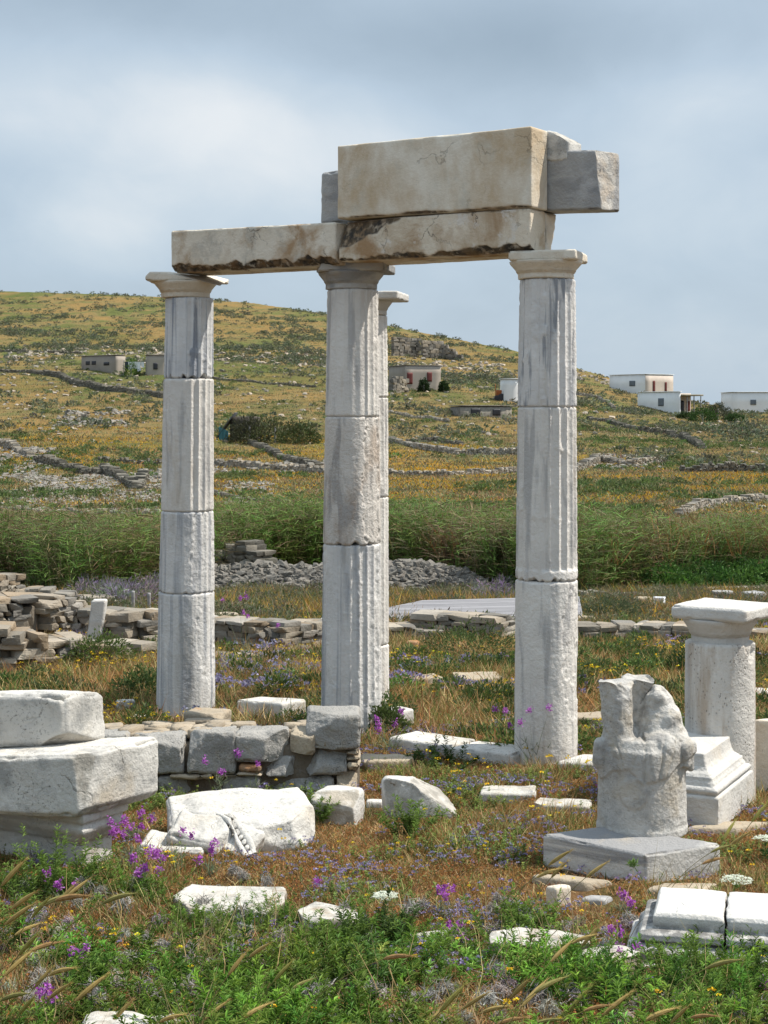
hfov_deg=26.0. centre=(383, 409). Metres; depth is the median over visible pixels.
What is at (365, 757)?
flat stone
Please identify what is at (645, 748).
broken statue torso
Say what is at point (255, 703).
white block
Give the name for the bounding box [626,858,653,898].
carrot bud
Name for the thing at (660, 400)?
window
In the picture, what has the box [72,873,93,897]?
dry thistle
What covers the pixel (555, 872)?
grass ear
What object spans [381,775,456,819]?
marble rock
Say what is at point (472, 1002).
grass ear
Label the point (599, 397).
field wall
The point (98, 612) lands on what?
stone pillar
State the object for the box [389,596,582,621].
boardwalk
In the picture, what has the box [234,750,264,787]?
stock plant
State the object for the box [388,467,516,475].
field wall
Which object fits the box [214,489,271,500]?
field wall
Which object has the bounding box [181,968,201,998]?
dry thistle
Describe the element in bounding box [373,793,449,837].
feathery bush
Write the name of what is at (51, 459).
field wall
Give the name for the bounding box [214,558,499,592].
rubble heap
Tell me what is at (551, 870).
grass ear
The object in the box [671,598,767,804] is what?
short column
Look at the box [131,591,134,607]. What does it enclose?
wooden post
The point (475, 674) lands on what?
rock
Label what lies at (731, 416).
bush
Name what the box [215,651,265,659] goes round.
ruined wall
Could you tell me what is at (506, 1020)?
grass ear
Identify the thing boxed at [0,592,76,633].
ruined wall
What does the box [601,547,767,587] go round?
bramble thicket
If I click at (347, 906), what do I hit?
dry thistle
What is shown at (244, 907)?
dry thistle
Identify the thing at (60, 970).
grass ear
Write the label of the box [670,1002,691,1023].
grass ear
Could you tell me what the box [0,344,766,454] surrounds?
hill boulders
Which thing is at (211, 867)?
stock plant
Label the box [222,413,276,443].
bush
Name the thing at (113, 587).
lavender bushes
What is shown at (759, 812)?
grass ear
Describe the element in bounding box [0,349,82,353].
field wall
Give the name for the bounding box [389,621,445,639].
ruined wall
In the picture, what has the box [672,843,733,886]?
grass ear
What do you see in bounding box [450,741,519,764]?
kerb slab
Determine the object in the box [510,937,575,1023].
grass ear
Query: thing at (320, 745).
stone wall
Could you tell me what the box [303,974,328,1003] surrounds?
dry thistle
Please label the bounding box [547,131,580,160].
cap stone
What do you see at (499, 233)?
block
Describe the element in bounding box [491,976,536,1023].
grass ear
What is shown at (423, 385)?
bush
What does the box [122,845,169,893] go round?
stock plant
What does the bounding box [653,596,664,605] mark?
info board
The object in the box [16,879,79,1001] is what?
grass ear
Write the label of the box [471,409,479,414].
door
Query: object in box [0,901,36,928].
grass ear
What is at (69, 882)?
feathery bush
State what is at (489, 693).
shrub
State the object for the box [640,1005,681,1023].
grass ear
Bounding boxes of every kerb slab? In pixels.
[389,731,474,756]
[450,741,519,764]
[557,754,595,770]
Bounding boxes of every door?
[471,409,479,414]
[493,409,500,414]
[681,401,683,410]
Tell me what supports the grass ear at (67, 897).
on the green herbs at (249, 975)
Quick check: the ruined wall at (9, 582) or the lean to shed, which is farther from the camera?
the lean to shed
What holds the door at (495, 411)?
in the stone shed
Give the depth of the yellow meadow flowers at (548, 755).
18.15 m
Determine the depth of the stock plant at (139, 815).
11.12 m
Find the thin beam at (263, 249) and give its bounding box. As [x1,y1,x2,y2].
[171,222,345,275]
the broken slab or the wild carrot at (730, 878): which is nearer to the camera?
the wild carrot at (730, 878)
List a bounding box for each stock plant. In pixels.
[12,980,57,1020]
[42,866,77,908]
[65,940,90,967]
[107,814,154,868]
[119,805,155,840]
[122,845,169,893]
[169,827,194,870]
[192,837,221,877]
[202,748,242,789]
[221,591,279,658]
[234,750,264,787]
[312,875,337,890]
[374,707,403,753]
[432,883,457,920]
[443,919,468,945]
[491,703,552,764]
[605,920,623,944]
[612,887,636,913]
[617,942,648,967]
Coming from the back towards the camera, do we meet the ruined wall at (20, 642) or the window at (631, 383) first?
the window at (631, 383)
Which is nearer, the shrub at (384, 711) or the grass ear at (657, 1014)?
the grass ear at (657, 1014)
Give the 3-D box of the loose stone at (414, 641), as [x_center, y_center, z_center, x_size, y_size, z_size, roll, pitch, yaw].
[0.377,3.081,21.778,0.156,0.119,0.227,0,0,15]
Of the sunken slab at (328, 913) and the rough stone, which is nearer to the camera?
the rough stone
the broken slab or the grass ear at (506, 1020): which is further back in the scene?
the broken slab
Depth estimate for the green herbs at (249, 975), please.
7.47 m
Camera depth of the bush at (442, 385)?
249.57 m
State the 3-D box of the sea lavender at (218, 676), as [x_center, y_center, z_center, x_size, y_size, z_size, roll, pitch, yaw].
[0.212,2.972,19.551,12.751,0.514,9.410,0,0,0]
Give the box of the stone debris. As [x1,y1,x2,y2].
[0,407,767,518]
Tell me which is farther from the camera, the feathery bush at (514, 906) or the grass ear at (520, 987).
the feathery bush at (514, 906)
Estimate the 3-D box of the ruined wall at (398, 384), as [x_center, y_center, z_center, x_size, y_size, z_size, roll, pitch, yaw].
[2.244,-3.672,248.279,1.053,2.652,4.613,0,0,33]
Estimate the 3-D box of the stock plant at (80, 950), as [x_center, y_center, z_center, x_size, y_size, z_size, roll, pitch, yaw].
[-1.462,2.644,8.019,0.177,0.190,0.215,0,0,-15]
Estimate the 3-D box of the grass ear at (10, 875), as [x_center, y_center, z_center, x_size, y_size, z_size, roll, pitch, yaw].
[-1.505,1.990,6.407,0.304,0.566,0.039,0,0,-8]
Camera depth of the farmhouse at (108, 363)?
281.26 m
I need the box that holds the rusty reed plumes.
[388,493,767,564]
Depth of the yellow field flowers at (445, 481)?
114.30 m
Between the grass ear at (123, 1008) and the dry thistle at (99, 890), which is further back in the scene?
the dry thistle at (99, 890)
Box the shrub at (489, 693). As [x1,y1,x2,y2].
[449,676,514,708]
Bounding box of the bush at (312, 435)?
[276,420,322,443]
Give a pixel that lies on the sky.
(125, 125)
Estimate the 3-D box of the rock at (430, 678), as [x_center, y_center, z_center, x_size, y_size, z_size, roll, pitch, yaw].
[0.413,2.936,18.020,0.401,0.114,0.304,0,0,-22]
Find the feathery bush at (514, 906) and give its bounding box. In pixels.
[460,881,558,938]
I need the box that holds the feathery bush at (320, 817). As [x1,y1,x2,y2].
[307,782,340,821]
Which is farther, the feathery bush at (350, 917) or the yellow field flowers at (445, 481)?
the yellow field flowers at (445, 481)
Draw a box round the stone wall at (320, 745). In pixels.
[105,705,360,795]
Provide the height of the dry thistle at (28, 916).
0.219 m
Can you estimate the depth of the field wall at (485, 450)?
140.76 m
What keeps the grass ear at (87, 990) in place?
on the ground at (126, 317)
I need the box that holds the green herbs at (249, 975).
[0,900,767,1023]
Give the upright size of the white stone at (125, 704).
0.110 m
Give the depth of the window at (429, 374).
253.93 m
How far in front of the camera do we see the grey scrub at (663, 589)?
30.56 m
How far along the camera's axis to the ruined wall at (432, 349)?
350.33 m
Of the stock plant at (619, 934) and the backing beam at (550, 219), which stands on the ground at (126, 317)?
the stock plant at (619, 934)
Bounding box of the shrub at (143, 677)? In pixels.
[104,662,156,701]
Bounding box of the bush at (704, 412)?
[688,404,719,421]
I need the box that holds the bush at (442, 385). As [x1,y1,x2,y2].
[438,379,449,391]
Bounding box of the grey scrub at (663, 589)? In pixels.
[21,579,767,626]
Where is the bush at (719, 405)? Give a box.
[705,402,731,420]
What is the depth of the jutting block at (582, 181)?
13.59 m
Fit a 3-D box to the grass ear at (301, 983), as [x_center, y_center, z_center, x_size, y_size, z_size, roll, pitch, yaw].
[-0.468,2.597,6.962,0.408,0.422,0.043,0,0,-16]
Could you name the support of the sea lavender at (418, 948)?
on the ground at (126, 317)
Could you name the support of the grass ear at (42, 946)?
on the ground at (126, 317)
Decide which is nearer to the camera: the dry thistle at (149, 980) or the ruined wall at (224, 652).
the dry thistle at (149, 980)
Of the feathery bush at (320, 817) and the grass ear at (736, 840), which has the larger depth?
the feathery bush at (320, 817)
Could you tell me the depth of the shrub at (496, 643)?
20.01 m
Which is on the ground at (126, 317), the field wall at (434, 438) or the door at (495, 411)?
the field wall at (434, 438)
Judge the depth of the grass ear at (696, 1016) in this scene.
6.27 m
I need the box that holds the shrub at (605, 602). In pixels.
[583,592,642,617]
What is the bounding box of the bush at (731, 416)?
[723,412,746,421]
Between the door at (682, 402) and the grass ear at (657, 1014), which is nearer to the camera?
the grass ear at (657, 1014)
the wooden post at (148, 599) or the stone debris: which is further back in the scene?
the stone debris
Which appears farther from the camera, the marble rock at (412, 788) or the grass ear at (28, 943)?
the marble rock at (412, 788)
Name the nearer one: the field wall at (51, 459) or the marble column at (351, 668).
the marble column at (351, 668)
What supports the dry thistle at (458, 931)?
on the ground at (126, 317)
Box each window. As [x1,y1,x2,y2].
[153,363,157,368]
[407,373,412,383]
[427,372,431,381]
[629,381,634,385]
[658,398,663,405]
[750,400,755,404]
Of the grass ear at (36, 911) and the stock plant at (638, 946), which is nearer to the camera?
the grass ear at (36, 911)
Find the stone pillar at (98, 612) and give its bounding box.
[87,599,106,639]
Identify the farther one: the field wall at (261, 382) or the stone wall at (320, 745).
the field wall at (261, 382)
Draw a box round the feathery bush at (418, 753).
[403,734,479,772]
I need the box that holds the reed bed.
[0,484,767,590]
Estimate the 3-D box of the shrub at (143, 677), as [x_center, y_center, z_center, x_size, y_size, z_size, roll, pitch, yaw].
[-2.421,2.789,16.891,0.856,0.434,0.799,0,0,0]
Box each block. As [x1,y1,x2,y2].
[0,690,104,747]
[237,697,305,719]
[321,170,353,223]
[338,126,546,221]
[339,208,544,262]
[388,706,413,722]
[543,827,719,882]
[544,150,618,213]
[546,884,570,906]
[627,887,727,970]
[726,892,767,965]
[756,718,767,790]
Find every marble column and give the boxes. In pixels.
[145,272,228,717]
[316,262,394,735]
[378,291,408,703]
[508,249,587,765]
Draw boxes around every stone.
[82,1011,182,1023]
[116,699,134,709]
[184,707,231,721]
[360,753,413,771]
[366,799,381,807]
[407,640,418,646]
[532,874,611,890]
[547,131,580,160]
[582,895,612,904]
[646,883,716,896]
[686,821,767,836]
[740,590,765,600]
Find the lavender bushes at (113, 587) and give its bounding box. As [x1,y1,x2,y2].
[64,572,609,605]
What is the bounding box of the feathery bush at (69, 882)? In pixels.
[28,833,125,901]
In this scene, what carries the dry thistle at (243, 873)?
on the ground at (126, 317)
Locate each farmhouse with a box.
[81,355,124,372]
[145,355,163,374]
[388,365,441,389]
[499,378,517,401]
[610,374,673,393]
[637,391,702,415]
[720,392,767,412]
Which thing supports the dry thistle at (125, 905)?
on the ground at (126, 317)
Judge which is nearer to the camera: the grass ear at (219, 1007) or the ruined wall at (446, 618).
the grass ear at (219, 1007)
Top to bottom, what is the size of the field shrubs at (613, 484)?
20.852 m
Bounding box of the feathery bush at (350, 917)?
[287,883,405,949]
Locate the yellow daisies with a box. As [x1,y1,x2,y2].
[0,770,767,1023]
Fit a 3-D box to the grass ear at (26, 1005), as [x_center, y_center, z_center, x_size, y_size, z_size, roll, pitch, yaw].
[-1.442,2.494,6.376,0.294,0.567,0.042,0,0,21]
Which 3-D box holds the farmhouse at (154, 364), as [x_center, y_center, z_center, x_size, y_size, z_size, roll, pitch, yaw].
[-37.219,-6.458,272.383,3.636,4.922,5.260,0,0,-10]
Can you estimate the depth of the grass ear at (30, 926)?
7.00 m
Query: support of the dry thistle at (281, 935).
on the ground at (126, 317)
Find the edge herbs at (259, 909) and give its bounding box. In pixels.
[0,854,767,1015]
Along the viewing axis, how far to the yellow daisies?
9.45 m
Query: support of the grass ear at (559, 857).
on the ground at (126, 317)
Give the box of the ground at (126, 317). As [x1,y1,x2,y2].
[0,291,767,1023]
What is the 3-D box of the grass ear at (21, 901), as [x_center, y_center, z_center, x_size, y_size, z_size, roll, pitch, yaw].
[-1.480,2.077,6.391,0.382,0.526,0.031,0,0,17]
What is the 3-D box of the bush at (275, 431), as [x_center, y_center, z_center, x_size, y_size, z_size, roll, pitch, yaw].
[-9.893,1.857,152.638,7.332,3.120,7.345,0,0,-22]
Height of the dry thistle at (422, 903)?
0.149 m
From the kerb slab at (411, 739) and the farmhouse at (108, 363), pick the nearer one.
the kerb slab at (411, 739)
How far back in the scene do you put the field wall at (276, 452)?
135.22 m
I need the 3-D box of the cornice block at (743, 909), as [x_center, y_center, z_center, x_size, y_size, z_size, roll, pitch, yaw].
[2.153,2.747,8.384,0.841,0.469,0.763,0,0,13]
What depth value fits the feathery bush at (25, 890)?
9.55 m
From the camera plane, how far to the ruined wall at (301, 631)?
21.25 m
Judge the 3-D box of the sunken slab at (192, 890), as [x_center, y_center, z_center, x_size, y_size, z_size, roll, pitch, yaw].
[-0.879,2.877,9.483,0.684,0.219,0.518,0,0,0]
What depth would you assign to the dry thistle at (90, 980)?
7.57 m
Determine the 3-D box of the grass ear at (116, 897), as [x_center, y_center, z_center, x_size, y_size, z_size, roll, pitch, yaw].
[-1.225,2.206,6.743,0.547,0.565,0.057,0,0,17]
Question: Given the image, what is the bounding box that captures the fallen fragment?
[139,787,314,858]
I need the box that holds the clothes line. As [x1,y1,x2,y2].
[123,360,143,374]
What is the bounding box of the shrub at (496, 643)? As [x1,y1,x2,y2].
[411,614,514,664]
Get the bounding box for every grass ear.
[0,854,32,887]
[0,888,39,918]
[0,892,80,935]
[0,893,93,930]
[0,896,50,971]
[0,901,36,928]
[0,922,43,945]
[0,930,44,980]
[0,939,64,969]
[0,944,37,979]
[0,965,78,1012]
[0,992,30,1001]
[0,1016,32,1022]
[10,961,57,1023]
[11,877,91,992]
[12,993,38,1023]
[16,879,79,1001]
[19,889,142,1015]
[24,982,71,1023]
[52,969,110,1023]
[113,996,136,1019]
[156,1010,188,1023]
[200,995,231,1023]
[201,949,251,1023]
[203,942,270,1023]
[244,1002,273,1018]
[246,958,293,1022]
[256,976,317,1019]
[297,953,417,1023]
[429,999,454,1021]
[430,979,469,1023]
[444,991,493,1023]
[464,1003,511,1021]
[469,867,561,938]
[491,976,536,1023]
[497,848,576,926]
[497,1015,529,1023]
[499,972,570,1023]
[507,933,597,999]
[508,975,548,1023]
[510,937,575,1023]
[532,858,569,904]
[537,1017,567,1023]
[545,860,610,927]
[559,1004,615,1023]
[560,983,594,1022]
[574,920,601,956]
[593,987,634,1023]
[638,957,744,1023]
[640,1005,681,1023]
[644,855,728,910]
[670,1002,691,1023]
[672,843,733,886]
[672,1014,719,1023]
[689,830,751,886]
[701,818,737,888]
[717,800,767,890]
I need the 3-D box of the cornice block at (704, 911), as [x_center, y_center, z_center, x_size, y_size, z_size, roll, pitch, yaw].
[1.503,2.747,8.534,0.503,0.469,0.763,0,0,13]
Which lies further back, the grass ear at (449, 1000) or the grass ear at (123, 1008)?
the grass ear at (123, 1008)
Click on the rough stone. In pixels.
(101, 1017)
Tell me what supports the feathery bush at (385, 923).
on the ground at (126, 317)
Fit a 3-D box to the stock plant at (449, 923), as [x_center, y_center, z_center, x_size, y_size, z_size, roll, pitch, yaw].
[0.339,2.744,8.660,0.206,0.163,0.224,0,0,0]
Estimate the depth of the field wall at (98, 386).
239.85 m
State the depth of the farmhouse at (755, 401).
261.46 m
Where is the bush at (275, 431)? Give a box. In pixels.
[238,413,312,444]
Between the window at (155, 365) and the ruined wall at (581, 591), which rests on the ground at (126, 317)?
the ruined wall at (581, 591)
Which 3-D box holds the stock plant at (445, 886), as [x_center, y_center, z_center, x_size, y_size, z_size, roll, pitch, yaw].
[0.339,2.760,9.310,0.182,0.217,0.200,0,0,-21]
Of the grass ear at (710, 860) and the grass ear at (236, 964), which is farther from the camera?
the grass ear at (710, 860)
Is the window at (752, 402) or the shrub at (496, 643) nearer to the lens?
the shrub at (496, 643)
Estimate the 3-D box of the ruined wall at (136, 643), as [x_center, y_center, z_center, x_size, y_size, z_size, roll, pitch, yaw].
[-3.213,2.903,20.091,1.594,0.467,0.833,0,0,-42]
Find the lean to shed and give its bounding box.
[216,412,259,440]
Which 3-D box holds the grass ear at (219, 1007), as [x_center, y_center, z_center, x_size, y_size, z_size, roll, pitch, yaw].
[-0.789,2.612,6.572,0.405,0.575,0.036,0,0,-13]
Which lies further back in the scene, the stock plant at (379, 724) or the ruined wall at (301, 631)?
the ruined wall at (301, 631)
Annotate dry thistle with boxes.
[24,844,49,865]
[25,902,49,928]
[68,892,86,908]
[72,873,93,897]
[75,975,100,993]
[87,988,105,1009]
[91,882,114,906]
[104,889,135,917]
[129,972,157,997]
[151,936,173,956]
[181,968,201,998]
[193,891,213,906]
[203,910,220,930]
[224,860,241,881]
[233,900,252,921]
[236,866,249,882]
[260,871,275,886]
[268,925,289,946]
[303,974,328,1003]
[316,977,337,998]
[334,896,356,909]
[394,893,423,916]
[412,896,431,913]
[431,974,458,1002]
[440,919,473,945]
[485,899,500,917]
[487,891,504,905]
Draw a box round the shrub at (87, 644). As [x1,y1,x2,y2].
[59,625,140,670]
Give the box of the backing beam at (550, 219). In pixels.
[384,213,555,265]
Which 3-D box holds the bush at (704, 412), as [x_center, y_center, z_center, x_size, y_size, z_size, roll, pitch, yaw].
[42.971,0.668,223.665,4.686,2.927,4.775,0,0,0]
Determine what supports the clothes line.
on the ground at (126, 317)
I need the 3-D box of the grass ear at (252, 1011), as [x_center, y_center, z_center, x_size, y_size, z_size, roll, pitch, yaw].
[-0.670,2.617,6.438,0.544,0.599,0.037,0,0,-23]
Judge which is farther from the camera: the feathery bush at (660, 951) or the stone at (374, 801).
the stone at (374, 801)
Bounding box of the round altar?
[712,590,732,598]
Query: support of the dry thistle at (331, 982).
on the ground at (126, 317)
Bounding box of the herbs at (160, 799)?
[0,718,767,963]
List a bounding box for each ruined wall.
[0,573,25,592]
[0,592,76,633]
[0,621,86,671]
[24,586,121,605]
[54,631,157,663]
[71,600,90,636]
[85,606,157,641]
[214,539,277,566]
[214,615,321,650]
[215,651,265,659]
[389,376,408,392]
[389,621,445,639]
[391,337,421,356]
[409,609,514,640]
[420,340,463,360]
[578,589,643,598]
[578,620,689,641]
[749,628,767,642]
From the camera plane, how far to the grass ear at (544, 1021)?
6.61 m
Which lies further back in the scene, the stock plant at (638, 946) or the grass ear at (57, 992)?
the stock plant at (638, 946)
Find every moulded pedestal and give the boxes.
[0,804,127,866]
[686,731,753,826]
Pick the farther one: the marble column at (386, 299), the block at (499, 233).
the marble column at (386, 299)
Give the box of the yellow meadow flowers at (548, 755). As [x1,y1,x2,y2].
[19,611,767,775]
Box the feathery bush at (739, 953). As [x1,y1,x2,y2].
[701,942,767,990]
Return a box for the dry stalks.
[0,842,767,1023]
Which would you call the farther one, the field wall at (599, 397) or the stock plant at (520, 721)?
the field wall at (599, 397)
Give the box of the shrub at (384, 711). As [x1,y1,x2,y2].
[365,698,414,736]
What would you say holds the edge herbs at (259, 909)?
on the ground at (126, 317)
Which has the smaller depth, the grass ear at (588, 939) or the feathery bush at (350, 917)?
the grass ear at (588, 939)
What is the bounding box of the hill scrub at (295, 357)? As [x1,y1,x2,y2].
[0,290,767,472]
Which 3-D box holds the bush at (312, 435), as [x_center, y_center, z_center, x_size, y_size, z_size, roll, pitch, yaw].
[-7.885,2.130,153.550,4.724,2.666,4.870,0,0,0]
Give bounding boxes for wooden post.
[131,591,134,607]
[147,593,150,607]
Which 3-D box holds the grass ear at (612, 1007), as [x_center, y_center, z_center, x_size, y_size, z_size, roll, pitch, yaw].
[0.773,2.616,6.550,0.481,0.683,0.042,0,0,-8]
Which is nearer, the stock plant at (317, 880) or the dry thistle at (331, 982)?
the dry thistle at (331, 982)
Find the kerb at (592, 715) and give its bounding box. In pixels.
[577,711,602,728]
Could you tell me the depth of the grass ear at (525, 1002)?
6.49 m
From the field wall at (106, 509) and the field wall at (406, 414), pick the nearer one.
the field wall at (106, 509)
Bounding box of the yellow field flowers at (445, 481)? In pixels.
[0,424,767,515]
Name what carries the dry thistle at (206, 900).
on the ground at (126, 317)
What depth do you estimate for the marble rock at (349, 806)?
11.67 m
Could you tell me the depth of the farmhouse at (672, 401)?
245.89 m
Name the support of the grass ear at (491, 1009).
on the ground at (126, 317)
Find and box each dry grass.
[0,608,767,754]
[0,714,767,1023]
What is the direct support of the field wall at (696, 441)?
on the ground at (126, 317)
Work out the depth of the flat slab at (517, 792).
12.32 m
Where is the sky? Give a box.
[0,0,767,403]
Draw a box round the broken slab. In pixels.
[0,737,157,816]
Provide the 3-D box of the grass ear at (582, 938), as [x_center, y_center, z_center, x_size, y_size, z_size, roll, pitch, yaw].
[0.707,2.607,7.400,0.525,0.578,0.035,0,0,3]
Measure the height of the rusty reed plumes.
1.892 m
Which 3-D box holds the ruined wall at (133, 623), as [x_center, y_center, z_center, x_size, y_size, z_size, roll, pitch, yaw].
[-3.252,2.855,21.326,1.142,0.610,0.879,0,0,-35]
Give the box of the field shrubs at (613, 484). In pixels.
[0,338,767,515]
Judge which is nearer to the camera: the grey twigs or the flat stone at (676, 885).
the grey twigs
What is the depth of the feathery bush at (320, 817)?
11.62 m
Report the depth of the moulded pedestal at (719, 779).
11.58 m
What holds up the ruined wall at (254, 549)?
on the ground at (126, 317)
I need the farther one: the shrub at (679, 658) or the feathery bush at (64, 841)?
the shrub at (679, 658)
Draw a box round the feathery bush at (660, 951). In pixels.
[643,932,719,986]
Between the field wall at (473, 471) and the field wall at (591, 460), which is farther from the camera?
the field wall at (591, 460)
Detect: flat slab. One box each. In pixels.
[478,785,535,802]
[534,797,591,811]
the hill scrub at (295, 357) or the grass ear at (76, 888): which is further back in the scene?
the hill scrub at (295, 357)
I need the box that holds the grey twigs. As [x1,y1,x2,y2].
[0,906,767,1023]
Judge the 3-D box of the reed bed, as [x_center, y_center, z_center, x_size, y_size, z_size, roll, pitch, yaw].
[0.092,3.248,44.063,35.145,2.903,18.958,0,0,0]
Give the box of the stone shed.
[449,405,512,417]
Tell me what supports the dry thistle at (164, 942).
on the ground at (126, 317)
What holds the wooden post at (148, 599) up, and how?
on the ground at (126, 317)
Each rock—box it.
[310,785,364,825]
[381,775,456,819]
[402,673,442,683]
[452,672,503,686]
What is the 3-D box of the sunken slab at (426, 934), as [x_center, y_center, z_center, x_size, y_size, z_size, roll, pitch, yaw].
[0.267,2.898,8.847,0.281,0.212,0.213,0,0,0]
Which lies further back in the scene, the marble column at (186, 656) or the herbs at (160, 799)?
the marble column at (186, 656)
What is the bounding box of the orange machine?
[494,384,503,400]
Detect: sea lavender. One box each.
[0,711,767,983]
[67,622,766,709]
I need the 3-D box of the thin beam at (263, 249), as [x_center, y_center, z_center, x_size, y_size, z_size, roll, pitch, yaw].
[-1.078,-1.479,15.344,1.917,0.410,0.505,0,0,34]
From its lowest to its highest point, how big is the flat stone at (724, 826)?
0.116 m
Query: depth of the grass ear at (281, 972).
6.58 m
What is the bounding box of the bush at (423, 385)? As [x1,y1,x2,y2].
[417,377,430,391]
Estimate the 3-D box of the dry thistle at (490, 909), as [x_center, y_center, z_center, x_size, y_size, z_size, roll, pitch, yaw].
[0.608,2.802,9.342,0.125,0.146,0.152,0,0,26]
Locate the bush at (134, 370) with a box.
[120,356,140,376]
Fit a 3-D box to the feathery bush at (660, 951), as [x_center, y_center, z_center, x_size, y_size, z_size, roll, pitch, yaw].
[1.426,2.607,7.815,0.418,0.280,0.498,0,0,0]
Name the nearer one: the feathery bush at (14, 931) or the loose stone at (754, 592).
the feathery bush at (14, 931)
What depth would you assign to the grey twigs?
7.70 m
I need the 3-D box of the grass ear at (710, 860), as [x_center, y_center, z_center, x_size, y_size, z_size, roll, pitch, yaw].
[1.619,2.736,9.189,0.613,0.538,0.034,0,0,-11]
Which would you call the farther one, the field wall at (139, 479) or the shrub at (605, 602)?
the field wall at (139, 479)
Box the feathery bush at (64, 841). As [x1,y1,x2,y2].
[0,824,117,890]
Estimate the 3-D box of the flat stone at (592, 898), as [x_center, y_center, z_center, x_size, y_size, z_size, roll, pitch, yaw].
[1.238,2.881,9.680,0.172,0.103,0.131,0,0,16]
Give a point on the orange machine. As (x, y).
(499, 395)
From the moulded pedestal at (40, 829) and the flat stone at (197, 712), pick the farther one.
the flat stone at (197, 712)
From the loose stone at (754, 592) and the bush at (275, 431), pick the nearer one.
the loose stone at (754, 592)
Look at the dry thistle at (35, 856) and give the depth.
10.43 m
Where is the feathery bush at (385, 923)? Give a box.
[321,882,423,944]
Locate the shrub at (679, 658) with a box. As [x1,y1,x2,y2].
[666,644,684,672]
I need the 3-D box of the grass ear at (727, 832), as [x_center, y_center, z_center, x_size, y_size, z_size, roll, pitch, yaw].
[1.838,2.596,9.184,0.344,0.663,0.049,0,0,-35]
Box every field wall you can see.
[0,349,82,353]
[0,369,162,397]
[0,438,34,455]
[1,505,159,514]
[33,454,103,473]
[95,456,161,464]
[98,463,149,488]
[210,376,316,387]
[214,458,323,473]
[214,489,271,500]
[247,439,322,465]
[388,410,449,421]
[388,436,517,454]
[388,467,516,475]
[405,436,463,444]
[576,391,615,408]
[577,454,664,470]
[586,416,706,448]
[674,493,767,514]
[679,461,767,471]
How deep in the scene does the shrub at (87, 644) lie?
19.25 m
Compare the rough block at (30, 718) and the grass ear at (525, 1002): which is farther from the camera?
the rough block at (30, 718)
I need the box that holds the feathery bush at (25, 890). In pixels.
[0,823,112,911]
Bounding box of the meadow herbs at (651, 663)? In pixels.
[0,604,767,752]
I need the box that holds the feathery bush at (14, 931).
[0,865,102,957]
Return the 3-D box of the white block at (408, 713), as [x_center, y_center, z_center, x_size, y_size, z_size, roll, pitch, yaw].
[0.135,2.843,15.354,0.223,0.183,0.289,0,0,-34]
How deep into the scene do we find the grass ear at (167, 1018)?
6.20 m
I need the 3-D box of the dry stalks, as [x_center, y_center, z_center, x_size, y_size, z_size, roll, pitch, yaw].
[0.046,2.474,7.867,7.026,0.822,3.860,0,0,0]
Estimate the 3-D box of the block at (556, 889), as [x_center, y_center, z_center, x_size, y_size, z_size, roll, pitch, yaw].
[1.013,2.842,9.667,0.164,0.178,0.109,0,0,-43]
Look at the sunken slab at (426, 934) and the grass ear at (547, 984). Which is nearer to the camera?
the grass ear at (547, 984)
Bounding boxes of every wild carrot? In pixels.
[371,891,397,923]
[720,874,752,897]
[753,834,767,861]
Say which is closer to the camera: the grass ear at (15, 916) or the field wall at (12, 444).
the grass ear at (15, 916)
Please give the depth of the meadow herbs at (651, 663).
17.94 m
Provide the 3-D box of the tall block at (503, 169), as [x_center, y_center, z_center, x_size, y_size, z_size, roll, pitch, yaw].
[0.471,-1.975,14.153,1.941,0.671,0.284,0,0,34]
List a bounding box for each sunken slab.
[173,884,286,920]
[297,901,364,932]
[409,930,446,939]
[488,927,589,957]
[575,945,639,968]
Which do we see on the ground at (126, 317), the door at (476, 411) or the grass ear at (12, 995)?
the grass ear at (12, 995)
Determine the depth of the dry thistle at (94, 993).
7.37 m
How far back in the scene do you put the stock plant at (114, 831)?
10.45 m
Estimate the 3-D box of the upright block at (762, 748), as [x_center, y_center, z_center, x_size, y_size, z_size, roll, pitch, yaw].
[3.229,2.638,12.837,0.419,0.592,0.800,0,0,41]
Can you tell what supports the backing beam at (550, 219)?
on the marble column at (546, 616)
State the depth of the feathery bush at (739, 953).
7.78 m
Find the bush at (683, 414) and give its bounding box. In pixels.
[674,411,696,418]
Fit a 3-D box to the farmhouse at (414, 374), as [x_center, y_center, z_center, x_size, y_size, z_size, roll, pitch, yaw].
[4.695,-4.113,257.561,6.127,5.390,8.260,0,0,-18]
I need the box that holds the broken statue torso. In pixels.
[592,673,696,836]
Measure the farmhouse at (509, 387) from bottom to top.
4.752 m

